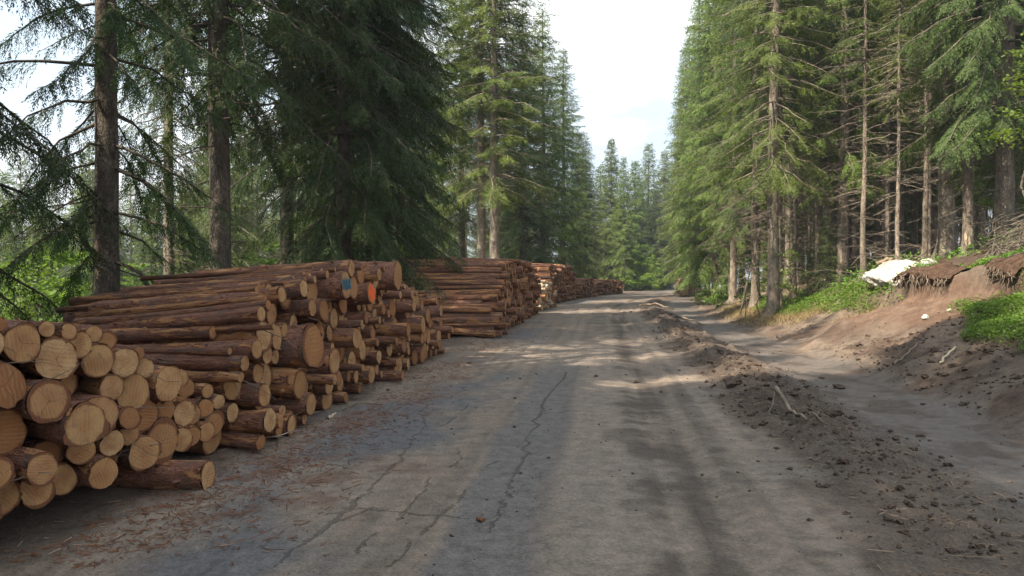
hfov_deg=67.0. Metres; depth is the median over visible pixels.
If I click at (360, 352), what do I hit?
cut log
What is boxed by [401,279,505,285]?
cut log
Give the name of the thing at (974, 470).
wood chips
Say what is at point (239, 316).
cut log
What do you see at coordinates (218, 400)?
cut log
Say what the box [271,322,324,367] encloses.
cut log
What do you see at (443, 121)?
spruce tree
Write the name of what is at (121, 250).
spruce tree
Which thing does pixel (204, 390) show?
cut log
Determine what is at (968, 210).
spruce tree
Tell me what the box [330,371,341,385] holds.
cut log
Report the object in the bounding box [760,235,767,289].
spruce tree
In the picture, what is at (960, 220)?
spruce tree
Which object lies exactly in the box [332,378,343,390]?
cut log
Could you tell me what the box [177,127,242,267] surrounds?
spruce tree
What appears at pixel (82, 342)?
cut log
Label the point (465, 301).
cut log
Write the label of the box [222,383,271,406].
cut log
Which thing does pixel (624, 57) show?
sky
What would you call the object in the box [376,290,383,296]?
cut log
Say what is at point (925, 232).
spruce tree
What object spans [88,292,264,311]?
cut log
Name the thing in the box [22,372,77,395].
cut log
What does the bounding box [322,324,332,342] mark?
cut log
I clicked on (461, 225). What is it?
spruce tree
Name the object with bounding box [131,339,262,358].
cut log
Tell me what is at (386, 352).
cut log
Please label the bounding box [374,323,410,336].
cut log
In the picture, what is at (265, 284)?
cut log
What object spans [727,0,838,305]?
spruce tree
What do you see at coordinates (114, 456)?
cut log
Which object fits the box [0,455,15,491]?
cut log
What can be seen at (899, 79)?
spruce tree
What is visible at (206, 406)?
cut log
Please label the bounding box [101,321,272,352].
cut log
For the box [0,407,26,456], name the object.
cut log
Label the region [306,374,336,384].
cut log
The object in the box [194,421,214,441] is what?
cut log
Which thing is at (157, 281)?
cut log
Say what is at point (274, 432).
cut log
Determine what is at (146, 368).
cut log
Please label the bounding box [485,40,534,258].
spruce tree
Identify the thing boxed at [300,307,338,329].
cut log
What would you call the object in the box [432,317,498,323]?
cut log
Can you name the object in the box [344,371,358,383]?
cut log
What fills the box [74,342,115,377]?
cut log
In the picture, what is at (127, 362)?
cut log
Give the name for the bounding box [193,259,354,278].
cut log
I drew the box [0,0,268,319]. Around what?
spruce tree
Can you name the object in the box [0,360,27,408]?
cut log
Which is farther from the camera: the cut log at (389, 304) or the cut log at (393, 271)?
the cut log at (389, 304)
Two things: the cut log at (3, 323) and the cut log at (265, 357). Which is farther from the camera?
the cut log at (265, 357)
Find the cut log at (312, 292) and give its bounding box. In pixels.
[291,283,317,301]
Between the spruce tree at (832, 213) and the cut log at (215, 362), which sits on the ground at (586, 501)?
the spruce tree at (832, 213)
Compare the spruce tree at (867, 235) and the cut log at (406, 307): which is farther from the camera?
the spruce tree at (867, 235)
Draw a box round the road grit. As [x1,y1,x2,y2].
[89,335,1012,575]
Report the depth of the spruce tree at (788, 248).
33.41 m
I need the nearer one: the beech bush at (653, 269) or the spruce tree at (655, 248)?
the beech bush at (653, 269)
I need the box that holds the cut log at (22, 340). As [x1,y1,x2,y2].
[0,321,40,363]
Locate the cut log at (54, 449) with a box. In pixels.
[21,436,64,463]
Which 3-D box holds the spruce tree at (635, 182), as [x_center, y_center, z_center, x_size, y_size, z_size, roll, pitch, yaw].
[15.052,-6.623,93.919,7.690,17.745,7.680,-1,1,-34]
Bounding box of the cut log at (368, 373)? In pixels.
[357,366,375,383]
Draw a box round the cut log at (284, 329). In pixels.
[275,323,287,337]
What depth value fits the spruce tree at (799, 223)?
37.25 m
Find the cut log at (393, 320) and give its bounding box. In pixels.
[385,318,397,322]
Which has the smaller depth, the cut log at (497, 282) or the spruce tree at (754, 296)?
the cut log at (497, 282)
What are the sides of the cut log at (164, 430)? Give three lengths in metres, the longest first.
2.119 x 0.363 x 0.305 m
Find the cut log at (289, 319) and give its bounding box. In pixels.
[276,313,297,324]
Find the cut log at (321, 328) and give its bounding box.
[298,322,323,338]
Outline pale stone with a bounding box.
[921,314,929,319]
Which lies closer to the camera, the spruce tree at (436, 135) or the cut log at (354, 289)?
the cut log at (354, 289)
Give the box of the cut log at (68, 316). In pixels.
[63,304,276,322]
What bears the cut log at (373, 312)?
on the stacked logs at (528, 290)
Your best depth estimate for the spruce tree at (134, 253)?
45.86 m
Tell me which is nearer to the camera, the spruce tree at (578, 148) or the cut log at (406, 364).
the cut log at (406, 364)
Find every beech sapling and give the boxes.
[737,257,749,311]
[748,262,766,313]
[772,249,805,305]
[975,193,994,243]
[977,30,1023,195]
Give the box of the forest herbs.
[738,221,1023,299]
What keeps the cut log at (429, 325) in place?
on the cut log at (428, 339)
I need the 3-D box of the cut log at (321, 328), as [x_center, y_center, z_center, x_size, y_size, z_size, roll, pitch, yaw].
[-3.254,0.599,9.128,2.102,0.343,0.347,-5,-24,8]
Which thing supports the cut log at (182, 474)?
on the ground at (586, 501)
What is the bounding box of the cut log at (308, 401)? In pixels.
[270,392,317,414]
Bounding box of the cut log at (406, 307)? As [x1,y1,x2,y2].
[395,301,415,312]
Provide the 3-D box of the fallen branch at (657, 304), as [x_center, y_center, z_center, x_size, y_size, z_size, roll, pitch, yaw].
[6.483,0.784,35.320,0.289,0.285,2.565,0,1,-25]
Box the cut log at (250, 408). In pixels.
[238,406,261,409]
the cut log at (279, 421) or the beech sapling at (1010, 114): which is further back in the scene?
the beech sapling at (1010, 114)
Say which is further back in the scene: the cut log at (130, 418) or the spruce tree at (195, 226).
the spruce tree at (195, 226)
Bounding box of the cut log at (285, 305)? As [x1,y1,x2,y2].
[276,299,291,309]
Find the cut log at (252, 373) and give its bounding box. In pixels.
[242,363,263,382]
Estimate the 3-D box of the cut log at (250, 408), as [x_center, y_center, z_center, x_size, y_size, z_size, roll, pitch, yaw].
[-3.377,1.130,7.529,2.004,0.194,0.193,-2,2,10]
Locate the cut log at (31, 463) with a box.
[7,446,57,486]
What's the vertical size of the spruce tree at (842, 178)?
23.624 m
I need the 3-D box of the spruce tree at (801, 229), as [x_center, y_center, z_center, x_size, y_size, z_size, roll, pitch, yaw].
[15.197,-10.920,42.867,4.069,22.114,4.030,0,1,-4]
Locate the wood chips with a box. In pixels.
[684,345,1023,575]
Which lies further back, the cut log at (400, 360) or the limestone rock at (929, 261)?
the limestone rock at (929, 261)
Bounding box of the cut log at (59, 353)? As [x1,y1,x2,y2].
[5,335,78,380]
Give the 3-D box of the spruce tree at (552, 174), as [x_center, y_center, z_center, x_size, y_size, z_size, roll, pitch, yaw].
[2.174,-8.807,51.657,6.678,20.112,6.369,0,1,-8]
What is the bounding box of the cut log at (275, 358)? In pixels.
[268,350,278,364]
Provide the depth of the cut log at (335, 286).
9.00 m
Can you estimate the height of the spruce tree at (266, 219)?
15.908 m
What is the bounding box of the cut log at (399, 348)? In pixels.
[392,337,405,353]
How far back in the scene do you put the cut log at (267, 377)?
7.66 m
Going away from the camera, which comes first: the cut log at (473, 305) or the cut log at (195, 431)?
the cut log at (195, 431)
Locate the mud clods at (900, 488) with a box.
[629,308,1023,561]
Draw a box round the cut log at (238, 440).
[218,431,265,449]
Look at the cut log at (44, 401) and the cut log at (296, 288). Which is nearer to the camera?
the cut log at (44, 401)
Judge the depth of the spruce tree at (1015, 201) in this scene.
28.92 m
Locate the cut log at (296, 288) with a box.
[273,279,308,299]
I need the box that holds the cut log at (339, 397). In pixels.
[332,392,348,403]
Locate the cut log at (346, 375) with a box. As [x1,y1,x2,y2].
[338,370,350,381]
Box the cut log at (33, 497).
[17,474,55,508]
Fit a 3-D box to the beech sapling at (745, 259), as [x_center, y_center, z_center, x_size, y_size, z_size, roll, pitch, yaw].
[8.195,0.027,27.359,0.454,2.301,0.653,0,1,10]
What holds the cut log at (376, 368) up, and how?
on the cut log
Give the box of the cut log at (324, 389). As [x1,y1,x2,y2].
[307,384,333,395]
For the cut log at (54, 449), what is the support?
on the cut log at (65, 480)
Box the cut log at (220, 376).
[187,370,244,382]
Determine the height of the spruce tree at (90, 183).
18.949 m
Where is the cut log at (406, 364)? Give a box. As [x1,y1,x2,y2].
[402,358,409,369]
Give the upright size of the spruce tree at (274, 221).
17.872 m
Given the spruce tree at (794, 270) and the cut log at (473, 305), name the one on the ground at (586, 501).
the spruce tree at (794, 270)
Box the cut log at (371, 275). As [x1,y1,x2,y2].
[364,268,381,281]
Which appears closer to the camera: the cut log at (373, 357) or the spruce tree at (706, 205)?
the cut log at (373, 357)
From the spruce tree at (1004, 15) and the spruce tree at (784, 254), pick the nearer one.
the spruce tree at (1004, 15)
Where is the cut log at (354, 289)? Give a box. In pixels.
[342,276,358,299]
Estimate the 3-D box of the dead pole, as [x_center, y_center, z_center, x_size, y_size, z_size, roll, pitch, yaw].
[8.421,-0.533,27.486,0.755,3.081,0.116,0,1,0]
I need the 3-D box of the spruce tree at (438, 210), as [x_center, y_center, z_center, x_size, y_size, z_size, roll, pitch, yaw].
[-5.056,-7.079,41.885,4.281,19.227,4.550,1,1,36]
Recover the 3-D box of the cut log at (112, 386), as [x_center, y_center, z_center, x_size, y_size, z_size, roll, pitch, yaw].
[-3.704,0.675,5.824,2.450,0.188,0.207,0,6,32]
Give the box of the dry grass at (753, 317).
[712,287,897,328]
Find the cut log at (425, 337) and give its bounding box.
[423,327,427,342]
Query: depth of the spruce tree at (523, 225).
48.36 m
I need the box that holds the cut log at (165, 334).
[112,326,217,341]
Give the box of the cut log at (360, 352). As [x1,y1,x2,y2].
[344,339,366,360]
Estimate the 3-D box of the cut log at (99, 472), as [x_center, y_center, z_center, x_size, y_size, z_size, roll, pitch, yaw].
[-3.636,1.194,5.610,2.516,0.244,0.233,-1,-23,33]
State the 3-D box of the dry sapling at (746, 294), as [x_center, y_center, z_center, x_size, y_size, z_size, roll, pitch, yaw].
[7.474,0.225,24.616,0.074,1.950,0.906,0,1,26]
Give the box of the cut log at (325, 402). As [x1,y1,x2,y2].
[315,394,332,409]
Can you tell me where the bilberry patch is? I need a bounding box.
[948,261,1023,354]
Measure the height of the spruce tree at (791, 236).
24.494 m
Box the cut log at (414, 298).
[405,295,416,305]
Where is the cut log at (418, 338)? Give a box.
[409,333,423,343]
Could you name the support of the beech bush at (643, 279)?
on the ground at (586, 501)
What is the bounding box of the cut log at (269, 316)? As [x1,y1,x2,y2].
[264,310,273,322]
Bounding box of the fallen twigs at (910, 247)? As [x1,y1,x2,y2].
[732,218,1022,296]
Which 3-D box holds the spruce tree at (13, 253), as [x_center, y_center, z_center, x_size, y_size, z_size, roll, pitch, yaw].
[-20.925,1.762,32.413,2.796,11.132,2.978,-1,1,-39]
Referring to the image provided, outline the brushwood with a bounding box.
[940,203,1023,259]
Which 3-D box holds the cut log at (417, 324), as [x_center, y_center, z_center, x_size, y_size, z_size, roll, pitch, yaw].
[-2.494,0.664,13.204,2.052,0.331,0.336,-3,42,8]
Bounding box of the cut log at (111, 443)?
[94,429,124,455]
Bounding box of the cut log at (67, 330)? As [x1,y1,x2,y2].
[42,321,76,340]
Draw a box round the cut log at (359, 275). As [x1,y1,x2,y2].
[353,263,364,283]
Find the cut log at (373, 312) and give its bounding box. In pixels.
[369,309,376,316]
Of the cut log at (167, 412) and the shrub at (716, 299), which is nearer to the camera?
the cut log at (167, 412)
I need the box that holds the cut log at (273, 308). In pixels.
[270,304,276,323]
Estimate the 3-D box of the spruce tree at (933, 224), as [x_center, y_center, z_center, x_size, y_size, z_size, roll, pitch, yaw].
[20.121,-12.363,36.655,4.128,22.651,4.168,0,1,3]
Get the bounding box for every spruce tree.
[0,0,156,322]
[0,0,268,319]
[0,148,58,318]
[0,169,28,304]
[0,197,37,319]
[12,183,58,321]
[33,0,384,273]
[38,184,70,312]
[49,171,92,316]
[56,138,94,306]
[80,192,137,295]
[117,0,209,284]
[119,177,154,286]
[127,194,163,283]
[135,182,163,284]
[156,171,204,274]
[175,0,380,263]
[177,10,279,270]
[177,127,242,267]
[181,193,205,270]
[185,143,207,242]
[227,0,468,306]
[230,99,279,265]
[230,121,261,263]
[246,123,269,254]
[261,142,300,263]
[267,0,476,276]
[279,145,334,261]
[304,0,480,261]
[393,0,459,256]
[409,0,555,257]
[424,0,571,258]
[425,0,516,257]
[428,59,474,256]
[454,118,476,257]
[469,18,518,256]
[470,204,489,257]
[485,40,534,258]
[486,1,565,263]
[501,6,590,277]
[526,46,605,288]
[556,132,600,275]
[567,135,613,279]
[588,164,616,278]
[591,138,637,290]
[606,156,639,290]
[614,161,659,290]
[626,143,670,282]
[635,189,674,290]
[642,151,679,288]
[654,50,694,285]
[657,25,710,296]
[661,0,728,298]
[667,0,762,301]
[672,2,737,293]
[673,0,765,299]
[687,0,769,302]
[701,0,767,293]
[702,0,809,308]
[705,0,851,318]
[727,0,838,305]
[743,0,837,280]
[746,14,798,277]
[748,0,838,297]
[750,1,807,272]
[750,29,767,276]
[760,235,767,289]
[764,1,810,282]
[767,0,893,280]
[768,8,837,273]
[779,0,912,285]
[782,2,824,282]
[782,231,784,275]
[783,174,814,266]
[784,0,859,290]
[793,17,822,271]
[795,240,819,296]
[799,16,820,273]
[801,10,910,243]
[803,66,837,255]
[804,0,921,279]
[808,198,836,272]
[810,18,858,250]
[810,216,844,295]
[813,12,894,264]
[820,2,874,268]
[836,19,893,252]
[840,1,936,260]
[842,0,932,257]
[849,0,961,259]
[849,219,869,258]
[851,1,922,258]
[852,0,946,259]
[859,15,911,254]
[866,171,874,256]
[868,0,974,259]
[868,133,922,254]
[873,0,1023,252]
[874,0,1023,259]
[879,21,937,254]
[891,24,936,253]
[891,168,921,254]
[893,93,960,250]
[894,3,960,254]
[900,0,1023,256]
[903,7,1023,223]
[904,204,921,247]
[906,65,922,212]
[909,66,938,239]
[915,0,1023,243]
[917,86,986,247]
[921,90,989,236]
[923,0,1023,243]
[958,201,992,239]
[961,140,1023,217]
[993,131,1023,234]
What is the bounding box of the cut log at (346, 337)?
[328,325,360,347]
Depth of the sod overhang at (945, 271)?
17.11 m
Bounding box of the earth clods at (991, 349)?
[730,302,1023,414]
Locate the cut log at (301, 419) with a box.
[294,414,306,424]
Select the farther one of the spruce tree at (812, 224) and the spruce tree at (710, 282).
the spruce tree at (710, 282)
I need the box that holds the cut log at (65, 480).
[20,462,77,495]
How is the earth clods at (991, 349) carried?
on the ground at (586, 501)
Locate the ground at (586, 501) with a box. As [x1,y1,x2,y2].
[0,231,1023,575]
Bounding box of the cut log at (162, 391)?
[146,365,180,404]
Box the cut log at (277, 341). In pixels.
[271,325,281,351]
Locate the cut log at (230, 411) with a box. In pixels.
[213,403,239,422]
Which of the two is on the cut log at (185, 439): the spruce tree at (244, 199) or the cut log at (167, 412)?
the cut log at (167, 412)
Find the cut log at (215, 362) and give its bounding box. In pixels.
[144,354,248,370]
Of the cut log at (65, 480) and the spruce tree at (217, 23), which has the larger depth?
the spruce tree at (217, 23)
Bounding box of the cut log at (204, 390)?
[192,383,212,397]
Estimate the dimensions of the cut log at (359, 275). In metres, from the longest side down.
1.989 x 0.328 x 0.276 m
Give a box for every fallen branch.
[265,428,304,443]
[342,402,382,410]
[639,302,673,308]
[664,310,704,324]
[768,385,807,420]
[811,412,834,425]
[893,342,917,364]
[938,346,955,363]
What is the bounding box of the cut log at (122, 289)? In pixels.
[120,274,295,291]
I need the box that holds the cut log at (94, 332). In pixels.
[5,318,102,341]
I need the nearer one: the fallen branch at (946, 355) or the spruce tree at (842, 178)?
the fallen branch at (946, 355)
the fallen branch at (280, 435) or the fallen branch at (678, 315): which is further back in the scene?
the fallen branch at (678, 315)
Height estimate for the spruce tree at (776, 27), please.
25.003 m
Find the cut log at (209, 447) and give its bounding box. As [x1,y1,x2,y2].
[177,431,221,454]
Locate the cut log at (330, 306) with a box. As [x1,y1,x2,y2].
[328,301,332,312]
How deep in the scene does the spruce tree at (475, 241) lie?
81.45 m
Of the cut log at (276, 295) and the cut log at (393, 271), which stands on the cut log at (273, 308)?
the cut log at (276, 295)
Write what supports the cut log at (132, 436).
on the cut log at (114, 456)
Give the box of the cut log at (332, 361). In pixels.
[307,348,340,373]
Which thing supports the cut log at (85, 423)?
on the cut log at (54, 449)
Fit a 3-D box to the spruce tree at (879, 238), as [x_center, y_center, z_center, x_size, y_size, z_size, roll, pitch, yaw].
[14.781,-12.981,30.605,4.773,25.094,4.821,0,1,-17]
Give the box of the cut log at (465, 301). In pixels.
[438,300,482,303]
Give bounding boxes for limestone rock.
[862,259,928,289]
[920,258,937,263]
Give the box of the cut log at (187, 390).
[177,380,194,396]
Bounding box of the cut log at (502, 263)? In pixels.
[401,262,505,270]
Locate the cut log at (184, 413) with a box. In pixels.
[171,397,195,426]
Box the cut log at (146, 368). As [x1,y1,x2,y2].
[135,358,153,377]
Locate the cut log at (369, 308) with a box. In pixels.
[366,304,372,311]
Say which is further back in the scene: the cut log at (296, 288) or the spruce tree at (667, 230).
the spruce tree at (667, 230)
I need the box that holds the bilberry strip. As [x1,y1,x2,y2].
[748,278,903,317]
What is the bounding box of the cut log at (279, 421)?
[274,413,283,428]
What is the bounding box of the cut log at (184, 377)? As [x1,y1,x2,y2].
[179,369,188,386]
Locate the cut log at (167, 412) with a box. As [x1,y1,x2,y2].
[153,401,174,419]
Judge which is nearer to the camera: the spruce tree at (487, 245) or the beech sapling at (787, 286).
the beech sapling at (787, 286)
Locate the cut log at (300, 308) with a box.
[277,299,315,316]
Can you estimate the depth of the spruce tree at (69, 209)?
49.34 m
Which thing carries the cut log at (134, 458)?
on the cut log at (182, 474)
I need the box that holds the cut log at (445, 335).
[441,333,449,338]
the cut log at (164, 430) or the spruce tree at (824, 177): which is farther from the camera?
the spruce tree at (824, 177)
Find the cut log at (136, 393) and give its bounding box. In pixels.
[99,373,149,411]
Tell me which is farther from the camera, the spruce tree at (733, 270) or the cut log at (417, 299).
the spruce tree at (733, 270)
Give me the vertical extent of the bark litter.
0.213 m
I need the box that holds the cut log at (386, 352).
[374,346,391,358]
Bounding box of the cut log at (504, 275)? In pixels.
[402,272,509,278]
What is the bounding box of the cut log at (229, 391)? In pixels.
[185,370,242,399]
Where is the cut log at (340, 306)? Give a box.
[331,300,346,315]
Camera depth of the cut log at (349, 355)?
9.86 m
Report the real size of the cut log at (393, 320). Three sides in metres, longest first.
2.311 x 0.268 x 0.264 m
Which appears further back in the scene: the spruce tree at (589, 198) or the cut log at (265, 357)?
the spruce tree at (589, 198)
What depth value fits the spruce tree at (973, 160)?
22.41 m
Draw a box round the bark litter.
[2,322,542,567]
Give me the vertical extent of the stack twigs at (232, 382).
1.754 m
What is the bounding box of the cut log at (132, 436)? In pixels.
[115,421,139,445]
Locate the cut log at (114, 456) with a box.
[96,453,117,462]
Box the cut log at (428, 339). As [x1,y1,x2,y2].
[425,328,430,343]
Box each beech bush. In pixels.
[0,236,129,319]
[0,254,75,321]
[0,261,62,321]
[120,262,154,286]
[245,240,279,265]
[620,244,665,288]
[644,254,662,288]
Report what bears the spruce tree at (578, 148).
on the ground at (586, 501)
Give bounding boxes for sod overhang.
[890,261,972,295]
[980,253,1023,291]
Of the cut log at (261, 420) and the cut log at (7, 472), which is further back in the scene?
the cut log at (261, 420)
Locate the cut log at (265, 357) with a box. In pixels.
[249,348,272,363]
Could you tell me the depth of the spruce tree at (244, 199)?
46.59 m
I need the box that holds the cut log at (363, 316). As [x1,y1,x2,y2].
[344,311,368,323]
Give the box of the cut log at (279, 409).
[262,405,286,415]
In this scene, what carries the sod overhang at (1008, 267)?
on the ground at (586, 501)
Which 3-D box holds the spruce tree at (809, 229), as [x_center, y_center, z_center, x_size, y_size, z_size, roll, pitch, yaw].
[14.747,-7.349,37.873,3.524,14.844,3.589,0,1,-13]
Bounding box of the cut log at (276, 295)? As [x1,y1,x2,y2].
[259,285,286,303]
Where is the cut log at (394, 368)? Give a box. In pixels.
[378,366,398,370]
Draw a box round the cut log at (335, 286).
[316,271,350,301]
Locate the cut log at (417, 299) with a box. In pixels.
[416,295,419,311]
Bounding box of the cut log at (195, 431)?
[184,425,201,445]
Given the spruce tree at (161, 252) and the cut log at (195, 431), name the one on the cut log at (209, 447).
the cut log at (195, 431)
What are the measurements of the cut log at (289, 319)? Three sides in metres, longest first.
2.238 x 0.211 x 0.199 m
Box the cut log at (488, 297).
[429,294,497,301]
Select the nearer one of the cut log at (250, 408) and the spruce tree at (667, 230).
the cut log at (250, 408)
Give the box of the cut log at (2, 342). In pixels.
[0,333,4,353]
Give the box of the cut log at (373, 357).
[360,350,381,364]
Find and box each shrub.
[691,283,710,301]
[691,287,718,305]
[702,289,733,307]
[734,278,760,304]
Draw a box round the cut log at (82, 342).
[60,330,92,358]
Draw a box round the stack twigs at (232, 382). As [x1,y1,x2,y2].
[4,270,448,481]
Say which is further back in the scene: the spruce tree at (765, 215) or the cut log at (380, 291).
the spruce tree at (765, 215)
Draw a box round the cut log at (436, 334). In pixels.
[430,329,440,339]
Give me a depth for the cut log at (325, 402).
8.96 m
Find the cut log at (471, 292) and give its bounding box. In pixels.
[417,289,500,295]
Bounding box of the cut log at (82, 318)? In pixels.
[73,314,132,320]
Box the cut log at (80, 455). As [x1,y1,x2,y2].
[62,443,95,464]
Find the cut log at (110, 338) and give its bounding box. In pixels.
[98,331,116,348]
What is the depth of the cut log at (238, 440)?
6.97 m
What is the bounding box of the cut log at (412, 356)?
[404,349,417,365]
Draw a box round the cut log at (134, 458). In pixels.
[116,434,161,470]
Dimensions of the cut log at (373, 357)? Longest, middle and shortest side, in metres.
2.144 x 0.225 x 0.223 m
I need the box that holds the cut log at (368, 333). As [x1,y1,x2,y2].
[361,328,375,338]
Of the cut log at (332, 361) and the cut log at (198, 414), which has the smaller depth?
the cut log at (198, 414)
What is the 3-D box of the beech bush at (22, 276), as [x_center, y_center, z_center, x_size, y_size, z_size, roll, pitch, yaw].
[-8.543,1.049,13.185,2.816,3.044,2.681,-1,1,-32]
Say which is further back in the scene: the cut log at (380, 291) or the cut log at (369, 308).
the cut log at (380, 291)
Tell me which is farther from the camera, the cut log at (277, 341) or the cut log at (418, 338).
the cut log at (418, 338)
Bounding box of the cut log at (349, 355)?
[340,351,356,372]
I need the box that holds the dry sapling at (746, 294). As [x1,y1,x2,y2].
[745,270,749,325]
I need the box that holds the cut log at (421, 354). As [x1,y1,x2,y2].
[410,347,424,363]
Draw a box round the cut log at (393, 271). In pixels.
[260,259,401,292]
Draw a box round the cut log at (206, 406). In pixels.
[190,396,213,417]
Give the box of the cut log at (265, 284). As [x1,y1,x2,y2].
[77,281,272,311]
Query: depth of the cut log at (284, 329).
7.84 m
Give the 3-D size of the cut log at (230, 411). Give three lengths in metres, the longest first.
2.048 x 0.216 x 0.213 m
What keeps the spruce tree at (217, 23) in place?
on the ground at (586, 501)
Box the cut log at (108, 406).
[65,391,118,437]
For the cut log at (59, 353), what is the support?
on the cut log at (44, 401)
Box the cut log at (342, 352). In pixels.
[338,348,343,361]
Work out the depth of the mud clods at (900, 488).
6.75 m
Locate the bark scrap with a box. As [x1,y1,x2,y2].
[476,517,485,521]
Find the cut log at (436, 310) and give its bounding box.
[423,305,442,316]
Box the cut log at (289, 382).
[269,367,306,398]
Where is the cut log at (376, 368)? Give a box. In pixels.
[364,364,378,374]
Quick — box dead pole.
[738,230,759,315]
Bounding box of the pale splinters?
[17,332,536,565]
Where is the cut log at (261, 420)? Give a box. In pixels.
[221,408,276,432]
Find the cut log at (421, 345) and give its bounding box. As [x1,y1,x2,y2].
[412,343,426,354]
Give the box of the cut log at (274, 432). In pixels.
[249,427,282,438]
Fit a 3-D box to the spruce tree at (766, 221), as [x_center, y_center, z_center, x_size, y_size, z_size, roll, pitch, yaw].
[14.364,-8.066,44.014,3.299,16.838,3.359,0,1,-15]
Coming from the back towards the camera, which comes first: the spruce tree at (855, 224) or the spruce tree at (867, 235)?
the spruce tree at (867, 235)
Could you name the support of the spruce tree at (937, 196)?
on the ground at (586, 501)
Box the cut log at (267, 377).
[261,364,272,386]
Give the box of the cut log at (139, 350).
[115,344,143,359]
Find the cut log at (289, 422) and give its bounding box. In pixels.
[282,414,296,435]
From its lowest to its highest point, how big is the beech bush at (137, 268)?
5.124 m
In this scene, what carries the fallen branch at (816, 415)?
on the ground at (586, 501)
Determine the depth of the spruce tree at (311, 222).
40.32 m
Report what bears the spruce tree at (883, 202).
on the ground at (586, 501)
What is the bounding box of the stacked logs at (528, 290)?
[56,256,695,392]
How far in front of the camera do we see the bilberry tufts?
15.78 m
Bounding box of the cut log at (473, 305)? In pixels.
[438,304,490,306]
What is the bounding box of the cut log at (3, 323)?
[0,316,7,331]
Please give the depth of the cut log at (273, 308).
7.82 m
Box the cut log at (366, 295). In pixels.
[346,282,375,306]
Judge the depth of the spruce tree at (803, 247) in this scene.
44.61 m
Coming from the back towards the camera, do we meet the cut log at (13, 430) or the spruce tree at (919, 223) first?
the spruce tree at (919, 223)
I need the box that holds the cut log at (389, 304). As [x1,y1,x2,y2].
[382,299,395,316]
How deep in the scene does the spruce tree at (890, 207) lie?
33.48 m
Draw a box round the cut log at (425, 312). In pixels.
[414,307,430,324]
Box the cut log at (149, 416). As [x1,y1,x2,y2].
[118,399,159,433]
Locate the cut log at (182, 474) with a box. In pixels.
[75,460,215,489]
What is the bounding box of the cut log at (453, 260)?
[407,259,490,260]
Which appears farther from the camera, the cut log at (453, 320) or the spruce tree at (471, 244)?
the spruce tree at (471, 244)
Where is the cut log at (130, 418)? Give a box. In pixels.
[116,405,141,429]
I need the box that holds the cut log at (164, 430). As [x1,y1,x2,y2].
[130,416,178,464]
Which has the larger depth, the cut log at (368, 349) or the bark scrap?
the cut log at (368, 349)
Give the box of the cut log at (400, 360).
[390,356,402,370]
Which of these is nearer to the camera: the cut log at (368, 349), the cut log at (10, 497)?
the cut log at (10, 497)
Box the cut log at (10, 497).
[0,480,20,517]
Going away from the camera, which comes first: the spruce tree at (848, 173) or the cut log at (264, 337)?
the cut log at (264, 337)
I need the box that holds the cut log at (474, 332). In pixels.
[450,327,495,337]
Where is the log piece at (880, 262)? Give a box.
[877,257,893,264]
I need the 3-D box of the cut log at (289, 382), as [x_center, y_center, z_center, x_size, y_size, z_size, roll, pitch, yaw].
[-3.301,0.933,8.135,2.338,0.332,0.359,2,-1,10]
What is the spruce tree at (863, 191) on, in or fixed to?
on the ground at (586, 501)
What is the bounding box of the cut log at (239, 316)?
[97,306,265,328]
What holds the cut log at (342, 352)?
on the stacked logs at (528, 290)
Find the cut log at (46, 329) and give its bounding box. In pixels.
[6,319,54,336]
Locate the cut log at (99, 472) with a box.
[62,454,117,488]
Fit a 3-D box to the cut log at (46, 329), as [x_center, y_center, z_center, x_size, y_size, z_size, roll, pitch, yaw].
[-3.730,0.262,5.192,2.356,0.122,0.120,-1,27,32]
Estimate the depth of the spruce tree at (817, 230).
26.94 m
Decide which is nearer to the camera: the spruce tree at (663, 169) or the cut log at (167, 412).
the cut log at (167, 412)
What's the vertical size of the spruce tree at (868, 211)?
21.299 m
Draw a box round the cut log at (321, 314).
[297,298,328,322]
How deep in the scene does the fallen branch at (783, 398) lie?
8.64 m
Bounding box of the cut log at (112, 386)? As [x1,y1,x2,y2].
[75,374,124,399]
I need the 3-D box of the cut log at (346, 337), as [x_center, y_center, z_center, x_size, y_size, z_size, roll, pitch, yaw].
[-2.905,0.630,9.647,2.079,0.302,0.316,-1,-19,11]
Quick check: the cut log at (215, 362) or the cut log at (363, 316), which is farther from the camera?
the cut log at (363, 316)
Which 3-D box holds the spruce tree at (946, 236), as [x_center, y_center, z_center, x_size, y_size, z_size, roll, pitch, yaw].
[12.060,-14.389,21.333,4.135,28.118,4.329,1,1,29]
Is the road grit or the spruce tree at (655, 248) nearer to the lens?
the road grit
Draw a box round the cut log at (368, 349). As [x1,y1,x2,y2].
[363,338,370,354]
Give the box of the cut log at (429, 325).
[425,317,431,327]
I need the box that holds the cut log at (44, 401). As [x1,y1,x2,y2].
[12,378,70,423]
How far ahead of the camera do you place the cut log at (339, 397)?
9.47 m
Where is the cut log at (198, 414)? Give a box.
[190,403,201,424]
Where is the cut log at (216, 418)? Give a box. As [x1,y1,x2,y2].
[199,409,224,438]
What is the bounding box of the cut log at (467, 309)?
[442,306,491,312]
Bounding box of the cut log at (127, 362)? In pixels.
[108,348,139,378]
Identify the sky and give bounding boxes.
[0,0,991,274]
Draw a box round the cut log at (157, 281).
[153,278,192,284]
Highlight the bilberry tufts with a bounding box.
[912,246,1023,270]
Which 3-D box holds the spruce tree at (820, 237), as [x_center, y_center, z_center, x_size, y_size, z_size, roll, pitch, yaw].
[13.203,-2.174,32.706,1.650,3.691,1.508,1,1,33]
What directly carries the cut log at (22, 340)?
on the cut log at (13, 387)
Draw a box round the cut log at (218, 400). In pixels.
[190,393,224,408]
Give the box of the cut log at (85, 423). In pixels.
[22,401,110,446]
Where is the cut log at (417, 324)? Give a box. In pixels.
[397,316,425,333]
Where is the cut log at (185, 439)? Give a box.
[175,425,192,451]

